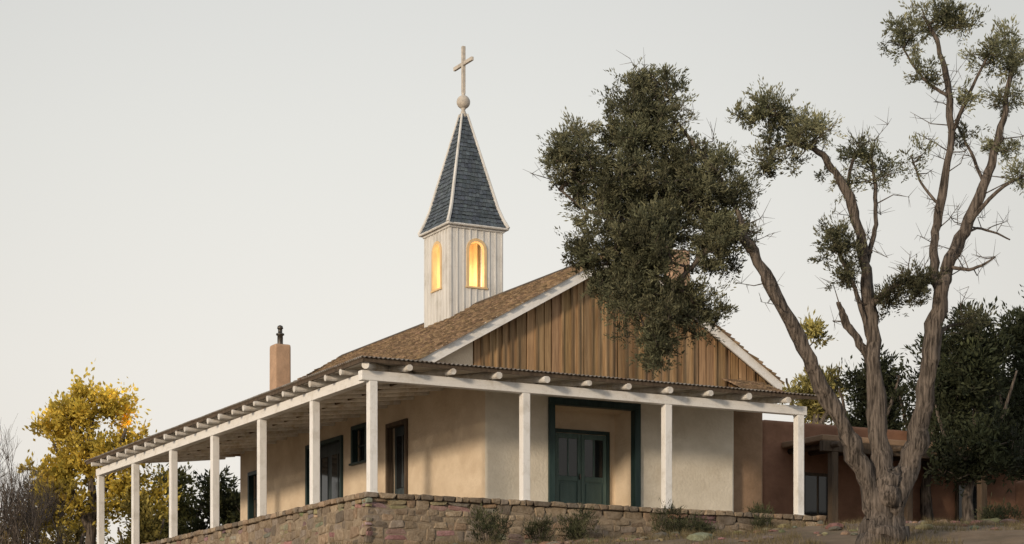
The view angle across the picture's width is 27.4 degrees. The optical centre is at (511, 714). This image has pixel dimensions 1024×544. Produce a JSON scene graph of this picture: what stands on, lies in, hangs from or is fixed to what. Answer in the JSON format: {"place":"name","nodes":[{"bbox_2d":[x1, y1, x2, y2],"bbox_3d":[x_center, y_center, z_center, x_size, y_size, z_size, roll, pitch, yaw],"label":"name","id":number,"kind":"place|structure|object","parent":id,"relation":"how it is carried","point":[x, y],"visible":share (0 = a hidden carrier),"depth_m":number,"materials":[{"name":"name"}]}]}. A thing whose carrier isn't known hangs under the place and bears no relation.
{"place":"outdoors","nodes":[
{"label":"outdoors","id":0,"kind":"place"},
{"bbox_2d":[0,0,1023,543],"label":"sky","id":1,"kind":"structure","parent":0,"point":[183,183],"materials":[{"name":"white"}]},
{"bbox_2d":[556,433,558,501],"bbox_3d":[1.151,-6.165,53.851,0.100,2.150,0.030,0,0,-28],"label":"door stile","id":2,"kind":"object","parent":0,"point":[557,467],"depth_m":53.84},
{"bbox_2d":[559,438,566,475],"bbox_3d":[1.304,-6.635,53.942,0.248,0.962,0.011,0,0,-28],"label":"door pane","id":3,"kind":"object","parent":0,"point":[562,456],"visible":1,"depth_m":53.95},
{"bbox_2d":[560,482,575,502],"bbox_3d":[1.435,-5.660,54.006,0.467,0.620,0.018,0,0,-28],"label":"door panel","id":4,"kind":"structure","parent":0,"point":[567,492],"depth_m":54.01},
{"bbox_2d":[569,438,576,475],"bbox_3d":[1.563,-6.635,54.077,0.248,0.962,0.011,0,0,-28],"label":"door pane","id":5,"kind":"object","parent":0,"point":[572,457],"visible":1,"depth_m":54.07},
{"bbox_2d":[577,434,580,502],"bbox_3d":[1.725,-6.165,54.150,0.100,2.150,0.030,0,0,-28],"label":"door stile","id":6,"kind":"object","parent":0,"point":[578,466],"depth_m":54.13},
{"bbox_2d":[581,434,584,503],"bbox_3d":[1.828,-6.165,54.204,0.100,2.150,0.030,0,0,-28],"label":"door stile","id":7,"kind":"object","parent":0,"point":[583,468],"depth_m":54.20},
{"bbox_2d":[585,440,592,476],"bbox_3d":[1.981,-6.635,54.295,0.248,0.962,0.011,0,0,-28],"label":"door pane","id":8,"kind":"object","parent":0,"point":[588,458],"visible":1,"depth_m":54.30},
{"bbox_2d":[586,484,600,503],"bbox_3d":[2.112,-5.660,54.359,0.467,0.620,0.018,0,0,-28],"label":"door panel","id":9,"kind":"structure","parent":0,"point":[593,493],"depth_m":54.35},
{"bbox_2d":[594,440,602,477],"bbox_3d":[2.239,-6.635,54.430,0.248,0.962,0.011,0,0,-28],"label":"door pane","id":10,"kind":"object","parent":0,"point":[598,458],"visible":1,"depth_m":54.43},
{"bbox_2d":[603,436,605,504],"bbox_3d":[2.401,-6.165,54.503,0.100,2.150,0.030,0,0,-28],"label":"door stile","id":11,"kind":"object","parent":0,"point":[604,470],"depth_m":54.49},
{"bbox_2d":[321,517,1023,543],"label":"dry grass","id":12,"kind":"structure","parent":0,"point":[1017,525],"depth_m":43.61,"materials":[{"name":"brown plant"}]},
{"bbox_2d":[574,523,1023,543],"bbox_3d":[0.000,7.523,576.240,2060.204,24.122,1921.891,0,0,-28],"label":"ground","id":13,"kind":"structure","parent":0,"point":[987,536],"depth_m":41.63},
{"bbox_2d":[0,506,58,543],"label":"distant tree","id":14,"kind":"object","parent":13,"relation":"on","point":[22,533],"visible":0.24,"depth_m":79.71,"materials":[{"name":"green plant"}]},
{"bbox_2d":[0,414,59,543],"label":"bare brush","id":15,"kind":"object","parent":13,"relation":"on","point":[6,509],"visible":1,"depth_m":75.20,"materials":[{"name":"brown plant"}]},
{"bbox_2d":[0,461,77,543],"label":"bare brush","id":16,"kind":"object","parent":13,"relation":"on","point":[28,500],"visible":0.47,"depth_m":78.72,"materials":[{"name":"brown plant"}]},
{"bbox_2d":[7,462,113,543],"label":"distant tree","id":17,"kind":"object","parent":13,"relation":"on","point":[79,535],"visible":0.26,"depth_m":94.46,"materials":[{"name":"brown plant"}]},
{"bbox_2d":[16,359,183,543],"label":"cottonwood tree","id":18,"kind":"object","parent":13,"relation":"on","point":[70,415],"visible":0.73,"depth_m":84.51,"materials":[{"name":"yellow plant"}]},
{"bbox_2d":[110,486,168,543],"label":"distant tree","id":19,"kind":"object","parent":13,"relation":"on","point":[152,528],"visible":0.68,"depth_m":83.33,"materials":[{"name":"green plant"}]},
{"bbox_2d":[146,462,202,536],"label":"distant tree","id":20,"kind":"object","parent":13,"relation":"on","point":[184,514],"visible":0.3,"depth_m":91.44,"materials":[{"name":"green plant"}]},
{"bbox_2d":[178,465,239,532],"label":"distant tree","id":21,"kind":"object","parent":13,"relation":"on","point":[229,505],"visible":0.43,"depth_m":87.25,"materials":[{"name":"green plant"}]},
{"bbox_2d":[191,504,772,543],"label":"stone retaining wall","id":22,"kind":"structure","parent":13,"relation":"on","point":[298,523],"depth_m":49.37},
{"bbox_2d":[191,497,813,538],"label":"porch slab","id":23,"kind":"structure","parent":22,"relation":"on","point":[446,505],"depth_m":49.16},
{"bbox_2d":[240,379,733,520],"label":"side walls","id":24,"kind":"structure","parent":23,"relation":"on","point":[463,443],"depth_m":54.39,"materials":[{"name":"paint"}]},
{"bbox_2d":[305,449,309,504],"bbox_3d":[-6.017,-6.455,62.074,0.170,2.770,0.120,0,0,-28],"label":"side frame jamb","id":25,"kind":"object","parent":24,"relation":"attached to","point":[307,476],"visible":0.31,"depth_m":62.01,"materials":[{"name":"teal paint"}]},
{"bbox_2d":[320,441,339,499],"bbox_3d":[-5.258,-6.480,60.998,0.040,2.780,2.550,0,0,-28],"label":"side door","id":26,"kind":"structure","parent":24,"relation":"attached to","point":[329,450],"depth_m":60.98,"materials":[{"name":"green paint"}]},
{"bbox_2d":[320,457,327,501],"bbox_3d":[-5.581,-6.820,61.549,0.018,1.400,0.955,0,0,-28],"label":"side door pane","id":27,"kind":"object","parent":26,"relation":"attached to","point":[324,479],"visible":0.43,"depth_m":61.33,"materials":[{"name":"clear glass"}]},
{"bbox_2d":[332,453,339,498],"bbox_3d":[-4.991,-6.820,60.418,0.018,1.400,0.955,0,0,-28],"label":"side door pane","id":28,"kind":"object","parent":26,"relation":"attached to","point":[335,475],"visible":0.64,"depth_m":60.53,"materials":[{"name":"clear glass"}]},
{"bbox_2d":[340,439,342,496],"bbox_3d":[-4.810,-6.455,59.760,0.170,2.770,0.120,0,0,-28],"label":"side frame jamb","id":29,"kind":"object","parent":24,"relation":"attached to","point":[341,467],"visible":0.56,"depth_m":59.69,"materials":[{"name":"teal paint"}]},
{"bbox_2d":[349,459,365,465],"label":"side frame sill","id":30,"kind":"structure","parent":24,"relation":"attached to","point":[357,462],"depth_m":58.53,"materials":[{"name":"teal paint"}]},
{"bbox_2d":[351,430,357,462],"bbox_3d":[-4.439,-7.530,59.051,0.170,0.920,0.120,0,0,-28],"label":"shutter","id":31,"kind":"object","parent":30,"relation":"on","point":[354,446],"visible":1,"depth_m":59.00,"materials":[{"name":"teal wood"}]},
{"bbox_2d":[385,428,392,493],"bbox_3d":[-3.333,-6.415,56.932,0.170,2.690,0.120,0,0,-28],"label":"side frame jamb","id":32,"kind":"object","parent":24,"relation":"attached to","point":[388,460],"visible":0.56,"depth_m":56.87,"materials":[{"name":"brown wood"}]},
{"bbox_2d":[395,425,403,490],"bbox_3d":[-2.898,-6.440,56.477,0.040,2.700,1.150,0,0,-28],"label":"side door","id":33,"kind":"structure","parent":24,"relation":"attached to","point":[399,431],"depth_m":56.82,"materials":[{"name":"brown paint"}]},
{"bbox_2d":[396,435,403,488],"bbox_3d":[-2.926,-6.820,56.462,0.018,1.400,0.830,0,0,-28],"label":"side door pane","id":34,"kind":"object","parent":33,"relation":"attached to","point":[398,462],"visible":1,"depth_m":56.65,"materials":[{"name":"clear glass"}]},
{"bbox_2d":[404,423,407,493],"bbox_3d":[-2.773,-6.415,55.859,0.170,2.690,0.120,0,0,-28],"label":"side frame jamb","id":35,"kind":"object","parent":24,"relation":"attached to","point":[405,458],"visible":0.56,"depth_m":55.79,"materials":[{"name":"brown wood"}]},
{"bbox_2d":[91,362,790,465],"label":"porch logs","id":36,"kind":"object","parent":24,"relation":"attached to","point":[332,413],"visible":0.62,"depth_m":55.24,"materials":[{"name":"wood"}]},
{"bbox_2d":[86,358,362,464],"bbox_3d":[-8.461,-8.038,57.279,0.060,0.091,22.120,0,0,-28],"label":"eave board side","id":37,"kind":"object","parent":36,"relation":"attached to","point":[321,375],"visible":1,"depth_m":54.57,"materials":[{"name":"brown wood"}]},
{"bbox_2d":[84,355,365,461],"bbox_3d":[-6.562,-8.333,58.264,4.441,0.518,22.218,0,0,-28],"label":"porch tin side","id":38,"kind":"object","parent":36,"relation":"on","point":[275,389],"visible":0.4,"depth_m":54.80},
{"bbox_2d":[96,362,411,461],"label":"porch ceiling side","id":39,"kind":"structure","parent":36,"relation":"on","point":[358,366],"depth_m":50.61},
{"bbox_2d":[358,370,806,415],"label":"beam front","id":40,"kind":"structure","parent":36,"relation":"attached to","point":[531,389],"depth_m":50.37,"materials":[{"name":"white paint"}]},
{"bbox_2d":[378,363,798,399],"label":"porch ceiling front","id":41,"kind":"structure","parent":36,"relation":"on","point":[464,372],"depth_m":50.97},
{"bbox_2d":[362,355,815,395],"bbox_3d":[1.197,-8.330,52.290,12.673,0.510,4.443,0,0,-28],"label":"porch tin front","id":42,"kind":"object","parent":36,"relation":"on","point":[515,369],"visible":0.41,"depth_m":50.13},
{"bbox_2d":[363,358,817,399],"bbox_3d":[2.188,-8.038,50.395,12.570,0.091,0.060,0,0,-28],"label":"eave board front","id":43,"kind":"object","parent":36,"relation":"attached to","point":[580,378],"visible":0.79,"depth_m":50.11,"materials":[{"name":"brown wood"}]},
{"bbox_2d":[473,266,764,387],"bbox_3d":[2.862,-10.010,53.739,8.624,3.480,0.235,0,0,-28],"label":"gable siding","id":44,"kind":"object","parent":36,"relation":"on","point":[564,331],"visible":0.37,"depth_m":53.13,"materials":[{"name":"wood"}]},
{"bbox_2d":[436,341,472,376],"bbox_3d":[-1.685,-8.856,51.397,1.530,1.132,0.180,0,0,-28],"label":"gable plaster panel","id":45,"kind":"object","parent":44,"relation":"attached to","point":[463,355],"visible":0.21,"depth_m":51.53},
{"bbox_2d":[294,256,785,391],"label":"roof shakes","id":46,"kind":"object","parent":44,"relation":"on","point":[419,342],"visible":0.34,"depth_m":55.23,"materials":[{"name":"wood"}]},
{"bbox_2d":[270,343,290,389],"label":"chimney","id":47,"kind":"object","parent":46,"relation":"on","point":[280,364],"visible":0.45,"depth_m":66.57,"materials":[{"name":"paint"}]},
{"bbox_2d":[426,228,447,326],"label":"belfry wall","id":48,"kind":"structure","parent":46,"relation":"on","point":[443,282],"depth_m":60.92,"materials":[{"name":"paint"}]},
{"bbox_2d":[430,241,441,292],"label":"belfry arch trim","id":49,"kind":"structure","parent":48,"relation":"attached to","point":[435,247],"depth_m":61.15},
{"bbox_2d":[424,227,449,327],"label":"belfry battens","id":50,"kind":"object","parent":48,"relation":"attached to","point":[442,278],"visible":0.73,"depth_m":60.57,"materials":[{"name":"paint"}]},
{"bbox_2d":[423,224,504,238],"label":"belfry cornice","id":51,"kind":"structure","parent":48,"relation":"on","point":[459,226],"depth_m":60.64,"materials":[{"name":"paint"}]},
{"bbox_2d":[420,115,505,233],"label":"spire shingles","id":52,"kind":"object","parent":51,"relation":"on","point":[473,202],"visible":0.88,"depth_m":60.88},
{"bbox_2d":[418,113,509,237],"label":"spire hip trim","id":53,"kind":"structure","parent":52,"relation":"attached to","point":[506,229],"depth_m":61.00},
{"bbox_2d":[457,93,469,117],"bbox_3d":[-1.420,-17.810,61.338,0.399,0.760,0.399,0,0,-28],"label":"finial","id":54,"kind":"object","parent":53,"relation":"on","point":[463,101],"visible":1,"depth_m":61.22,"materials":[{"name":"paint"}]},
{"bbox_2d":[461,46,465,92],"bbox_3d":[-1.420,-18.840,61.338,0.100,1.380,0.100,0,0,-28],"label":"cross upright","id":55,"kind":"object","parent":54,"relation":"on","point":[463,70],"visible":1,"depth_m":61.30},
{"bbox_2d":[339,264,574,356],"bbox_3d":[-1.390,-11.835,61.280,0.320,0.150,18.290,0,0,-28],"label":"ridge cap","id":56,"kind":"object","parent":46,"relation":"on","point":[506,291],"visible":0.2,"depth_m":59.98,"materials":[{"name":"brown wood"}]},
{"bbox_2d":[452,227,500,315],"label":"belfry wall","id":57,"kind":"structure","parent":46,"relation":"on","point":[460,268],"depth_m":60.48,"materials":[{"name":"paint"}]},
{"bbox_2d":[450,227,502,316],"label":"belfry battens","id":58,"kind":"object","parent":57,"relation":"attached to","point":[464,268],"visible":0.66,"depth_m":60.38,"materials":[{"name":"paint"}]},
{"bbox_2d":[466,238,487,289],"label":"belfry arch trim","id":59,"kind":"structure","parent":57,"relation":"attached to","point":[481,243],"depth_m":60.66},
{"bbox_2d":[477,245,481,286],"bbox_3d":[-0.706,-12.310,61.710,0.090,3.480,1.520,0,0,-28],"label":"curtain","id":60,"kind":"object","parent":46,"relation":"on","point":[479,266],"depth_m":62.10,"materials":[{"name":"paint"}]},
{"bbox_2d":[419,252,620,361],"bbox_3d":[0.254,-10.049,51.875,5.790,3.602,0.053,0,0,-28],"label":"rake board","id":61,"kind":"object","parent":46,"relation":"attached to","point":[493,324],"visible":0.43,"depth_m":51.63,"materials":[{"name":"white paint"}]},
{"bbox_2d":[660,281,781,389],"bbox_3d":[4.970,-10.177,54.337,4.850,3.346,0.053,0,0,-28],"label":"rake board","id":62,"kind":"object","parent":46,"relation":"attached to","point":[750,361],"visible":0.29,"depth_m":54.91,"materials":[{"name":"white paint"}]},
{"bbox_2d":[548,403,554,501],"bbox_3d":[0.960,-6.435,52.704,0.170,2.730,0.230,0,0,-28],"label":"portal frame jamb","id":63,"kind":"object","parent":24,"relation":"attached to","point":[551,452],"visible":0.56,"depth_m":52.60,"materials":[{"name":"teal paint"}]},
{"bbox_2d":[555,428,609,435],"bbox_3d":[1.776,-7.305,54.179,1.700,0.090,0.070,0,0,-28],"label":"door frame head","id":64,"kind":"object","parent":24,"relation":"attached to","point":[581,431],"depth_m":54.16},
{"bbox_2d":[548,397,640,410],"bbox_3d":[2.068,-7.885,53.283,2.670,0.170,0.230,0,0,-28],"label":"portal frame head","id":65,"kind":"object","parent":24,"relation":"attached to","point":[584,403],"visible":1,"depth_m":53.18},
{"bbox_2d":[606,435,609,504],"bbox_3d":[2.489,-6.165,54.551,0.090,2.190,0.070,0,0,-28],"label":"door frame jamb","id":66,"kind":"object","parent":24,"relation":"attached to","point":[607,469],"depth_m":54.52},
{"bbox_2d":[631,410,640,506],"bbox_3d":[3.177,-6.435,53.861,0.170,2.730,0.230,0,0,-28],"label":"portal frame jamb","id":67,"kind":"object","parent":24,"relation":"attached to","point":[635,458],"visible":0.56,"depth_m":53.76,"materials":[{"name":"teal paint"}]},
{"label":"side frame sill","id":68,"kind":"object","parent":24,"relation":"attached to","visible":0},
{"bbox_2d":[247,476,253,519],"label":"side frame jamb","id":69,"kind":"object","parent":68,"relation":"on","point":[250,497],"visible":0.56,"depth_m":66.32,"materials":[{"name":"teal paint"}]},
{"bbox_3d":[-6.462,-5.070,54.250,0.230,0.060,0.230,0,0,-28],"label":"post base","id":70,"kind":"object","parent":23,"relation":"on","visible":0},
{"bbox_2d":[257,419,266,516],"bbox_3d":[-6.462,-6.339,54.250,0.200,2.578,0.200,0,0,-28],"label":"porch post","id":71,"kind":"object","parent":70,"relation":"on","point":[261,466],"visible":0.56,"depth_m":54.17,"materials":[{"name":"white paint"}]},
{"bbox_3d":[-8.128,-5.070,57.441,0.230,0.060,0.230,0,0,-28],"label":"post base","id":72,"kind":"object","parent":23,"relation":"on","visible":0},
{"bbox_2d":[210,436,218,527],"bbox_3d":[-8.128,-6.339,57.441,0.200,2.578,0.200,0,0,-28],"label":"porch post","id":73,"kind":"object","parent":72,"relation":"on","point":[214,481],"visible":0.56,"depth_m":57.36,"materials":[{"name":"white paint"}]},
{"bbox_3d":[-9.771,-5.070,60.588,0.230,0.060,0.230,0,0,-28],"label":"post base","id":74,"kind":"object","parent":23,"relation":"on","visible":0},
{"bbox_2d":[169,450,177,537],"bbox_3d":[-9.771,-6.339,60.588,0.200,2.578,0.200,0,0,-28],"label":"porch post","id":75,"kind":"object","parent":74,"relation":"on","point":[173,493],"visible":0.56,"depth_m":60.50,"materials":[{"name":"white paint"}]},
{"bbox_2d":[96,375,366,475],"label":"beam side","id":76,"kind":"structure","parent":75,"relation":"on","point":[332,390],"depth_m":55.41,"materials":[{"name":"white paint"}]},
{"bbox_3d":[-11.437,-5.070,63.780,0.230,0.060,0.230,0,0,-28],"label":"post base","id":77,"kind":"object","parent":23,"relation":"on","visible":0},
{"bbox_2d":[131,463,139,543],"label":"porch post","id":78,"kind":"object","parent":77,"relation":"on","point":[135,503],"visible":1,"depth_m":63.71,"materials":[{"name":"white paint"}]},
{"bbox_2d":[142,492,825,543],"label":"stones","id":79,"kind":"object","parent":13,"relation":"on","point":[421,503],"visible":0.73,"depth_m":49.76,"materials":[{"name":"stone"}]},
{"bbox_2d":[464,504,513,543],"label":"shrub","id":80,"kind":"object","parent":13,"relation":"on","point":[491,526],"visible":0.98,"depth_m":47.52,"materials":[{"name":"green plant"}]},
{"bbox_2d":[519,513,558,543],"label":"shrub","id":81,"kind":"object","parent":13,"relation":"on","point":[541,532],"visible":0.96,"depth_m":48.52,"materials":[{"name":"green plant"}]},
{"bbox_2d":[555,502,600,540],"bbox_3d":[1.511,-4.426,49.346,1.048,1.254,1.382,0,0,-28],"label":"shrub","id":82,"kind":"object","parent":13,"relation":"on","point":[578,526],"visible":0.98,"depth_m":49.17,"materials":[{"name":"green plant"}]},
{"bbox_2d":[649,498,706,533],"bbox_3d":[3.970,-4.629,50.752,1.398,1.312,1.603,0,0,-28],"label":"shrub","id":83,"kind":"object","parent":13,"relation":"on","point":[678,524],"visible":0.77,"depth_m":50.60,"materials":[{"name":"green plant"}]},
{"bbox_2d":[687,518,720,533],"bbox_3d":[4.699,-4.489,51.147,1.014,0.937,0.922,0,0,36],"label":"shrub","id":84,"kind":"object","parent":13,"relation":"on","point":[708,529],"visible":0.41,"depth_m":51.07,"materials":[{"name":"green plant"}]},
{"bbox_2d":[452,518,1023,543],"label":"rubble stones","id":85,"kind":"object","parent":13,"relation":"on","point":[698,536],"visible":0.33,"depth_m":44.28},
{"bbox_2d":[734,411,761,512],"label":"side wing wall","id":86,"kind":"structure","parent":13,"relation":"on","point":[747,458],"depth_m":55.69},
{"bbox_2d":[749,508,775,530],"bbox_3d":[6.269,-4.598,52.367,0.852,1.086,0.996,0,0,-10],"label":"shrub","id":87,"kind":"object","parent":13,"relation":"on","point":[764,520],"visible":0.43,"depth_m":52.20,"materials":[{"name":"green plant"}]},
{"bbox_2d":[523,0,1023,543],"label":"juniper tree","id":88,"kind":"object","parent":13,"relation":"on","point":[641,194],"visible":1,"depth_m":39.71,"materials":[{"name":"green plant"}]},
{"bbox_2d":[776,308,847,424],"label":"tree","id":89,"kind":"object","parent":13,"relation":"on","point":[817,413],"visible":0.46,"depth_m":89.65,"materials":[{"name":"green plant"}]},
{"bbox_2d":[828,452,837,523],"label":"portal post","id":90,"kind":"object","parent":13,"relation":"on","point":[832,486],"visible":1,"depth_m":58.38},
{"bbox_2d":[829,343,912,430],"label":"juniper tree","id":91,"kind":"object","parent":13,"relation":"on","point":[857,383],"visible":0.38,"depth_m":65.86,"materials":[{"name":"green plant"}]},
{"bbox_2d":[762,420,1023,523],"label":"adobe walls","id":92,"kind":"structure","parent":13,"relation":"on","point":[777,476],"depth_m":60.93,"materials":[{"name":"paint"}]},
{"bbox_2d":[804,472,827,518],"bbox_3d":[8.766,-6.320,60.518,1.000,1.300,0.120,0,0,-28],"label":"adobe window frame","id":93,"kind":"object","parent":92,"relation":"in","point":[815,474],"visible":0.06,"depth_m":60.47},
{"bbox_2d":[805,476,816,514],"bbox_3d":[8.586,-6.320,60.344,0.400,1.100,0.018,0,0,-28],"label":"adobe window glass","id":94,"kind":"object","parent":93,"relation":"in","point":[810,494],"visible":1,"depth_m":60.34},
{"bbox_2d":[819,476,827,514],"bbox_3d":[9.011,-6.320,60.566,0.400,1.100,0.018,0,0,-28],"label":"adobe window glass","id":95,"kind":"object","parent":93,"relation":"in","point":[823,495],"visible":0.64,"depth_m":60.54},
{"bbox_2d":[787,441,991,465],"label":"portal vigas","id":96,"kind":"object","parent":92,"relation":"attached to","point":[811,450],"visible":0.16,"depth_m":59.34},
{"bbox_2d":[782,434,970,449],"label":"portal roof","id":97,"kind":"structure","parent":96,"relation":"on","point":[813,440],"depth_m":58.93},
{"bbox_2d":[904,488,912,521],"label":"portal post","id":98,"kind":"object","parent":13,"relation":"on","point":[908,511],"visible":0.16,"depth_m":59.58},
{"bbox_2d":[887,324,980,522],"bbox_3d":[12.527,-8.528,62.096,2.991,6.500,3.019,0,0,27],"label":"juniper tree","id":99,"kind":"object","parent":13,"relation":"on","point":[926,509],"visible":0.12,"depth_m":61.86,"materials":[{"name":"green plant"}]},
{"bbox_2d":[914,296,1023,521],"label":"juniper tree","id":100,"kind":"object","parent":13,"relation":"on","point":[966,374],"visible":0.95,"depth_m":56.33,"materials":[{"name":"green plant"}]},
{"bbox_2d":[977,475,986,519],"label":"portal post","id":101,"kind":"object","parent":13,"relation":"on","point":[981,493],"visible":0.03,"depth_m":60.82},
{"bbox_2d":[966,359,1022,428],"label":"juniper tree","id":102,"kind":"object","parent":13,"relation":"on","point":[989,403],"visible":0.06,"depth_m":65.04,"materials":[{"name":"green plant"}]},
{"bbox_2d":[971,492,1023,520],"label":"shrub","id":103,"kind":"object","parent":13,"relation":"on","point":[996,512],"visible":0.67,"depth_m":46.36,"materials":[{"name":"green plant"}]},
{"bbox_2d":[988,285,1023,492],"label":"juniper tree","id":104,"kind":"object","parent":13,"relation":"on","point":[1015,328],"visible":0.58,"depth_m":59.58,"materials":[{"name":"green plant"}]},
{"bbox_2d":[1015,480,1023,522],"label":"adobe wall","id":105,"kind":"structure","parent":13,"relation":"on","point":[1019,494],"depth_m":57.42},
{"bbox_2d":[820,440,965,459],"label":"portal beam","id":106,"kind":"structure","parent":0,"point":[825,446],"depth_m":58.48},
{"bbox_3d":[-3.200,-5.070,48.000,0.230,0.060,0.230,0,0,-28],"label":"post base","id":107,"kind":"object","parent":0,"visible":0},
{"bbox_2d":[366,380,377,491],"bbox_3d":[-3.200,-6.339,48.000,0.200,2.578,0.200,0,0,-28],"label":"porch post","id":108,"kind":"object","parent":107,"relation":"on","point":[371,435],"visible":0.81,"depth_m":47.93,"materials":[{"name":"white paint"}]},
{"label":"post base","id":109,"kind":"object","parent":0,"visible":0},
{"bbox_2d":[97,476,104,543],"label":"porch post","id":110,"kind":"object","parent":109,"relation":"on","point":[100,509],"visible":1,"depth_m":66.93,"materials":[{"name":"white paint"}]},
{"bbox_3d":[0.302,-5.070,49.828,0.230,0.060,0.230,0,0,-28],"label":"post base","id":111,"kind":"object","parent":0,"visible":0},
{"bbox_2d":[519,393,529,499],"bbox_3d":[0.302,-6.339,49.828,0.200,2.578,0.200,0,0,-28],"label":"porch post","id":112,"kind":"object","parent":111,"relation":"on","point":[524,446],"visible":0.94,"depth_m":49.75,"materials":[{"name":"white paint"}]},
{"bbox_3d":[3.803,-5.070,51.656,0.230,0.060,0.230,0,0,-28],"label":"post base","id":113,"kind":"object","parent":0,"visible":0},
{"bbox_2d":[661,404,671,507],"bbox_3d":[3.803,-6.339,51.656,0.200,2.578,0.200,0,0,-28],"label":"porch post","id":114,"kind":"object","parent":113,"relation":"on","point":[666,453],"visible":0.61,"depth_m":51.58,"materials":[{"name":"white paint"}]},
{"bbox_3d":[7.305,-5.070,53.484,0.230,0.060,0.230,0,0,-28],"label":"post base","id":115,"kind":"object","parent":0,"visible":0},
{"bbox_2d":[793,415,803,514],"bbox_3d":[7.305,-6.339,53.484,0.200,2.578,0.200,0,0,-28],"label":"porch post","id":116,"kind":"object","parent":115,"relation":"on","point":[798,464],"visible":0.88,"depth_m":53.40,"materials":[{"name":"white paint"}]},
{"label":"post base","id":117,"kind":"object","parent":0,"visible":0},
{"bbox_2d":[310,401,319,503],"bbox_3d":[-4.796,-6.339,51.058,0.200,2.578,0.200,0,0,-28],"label":"porch post","id":118,"kind":"object","parent":117,"relation":"on","point":[314,452],"visible":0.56,"depth_m":50.97,"materials":[{"name":"white paint"}]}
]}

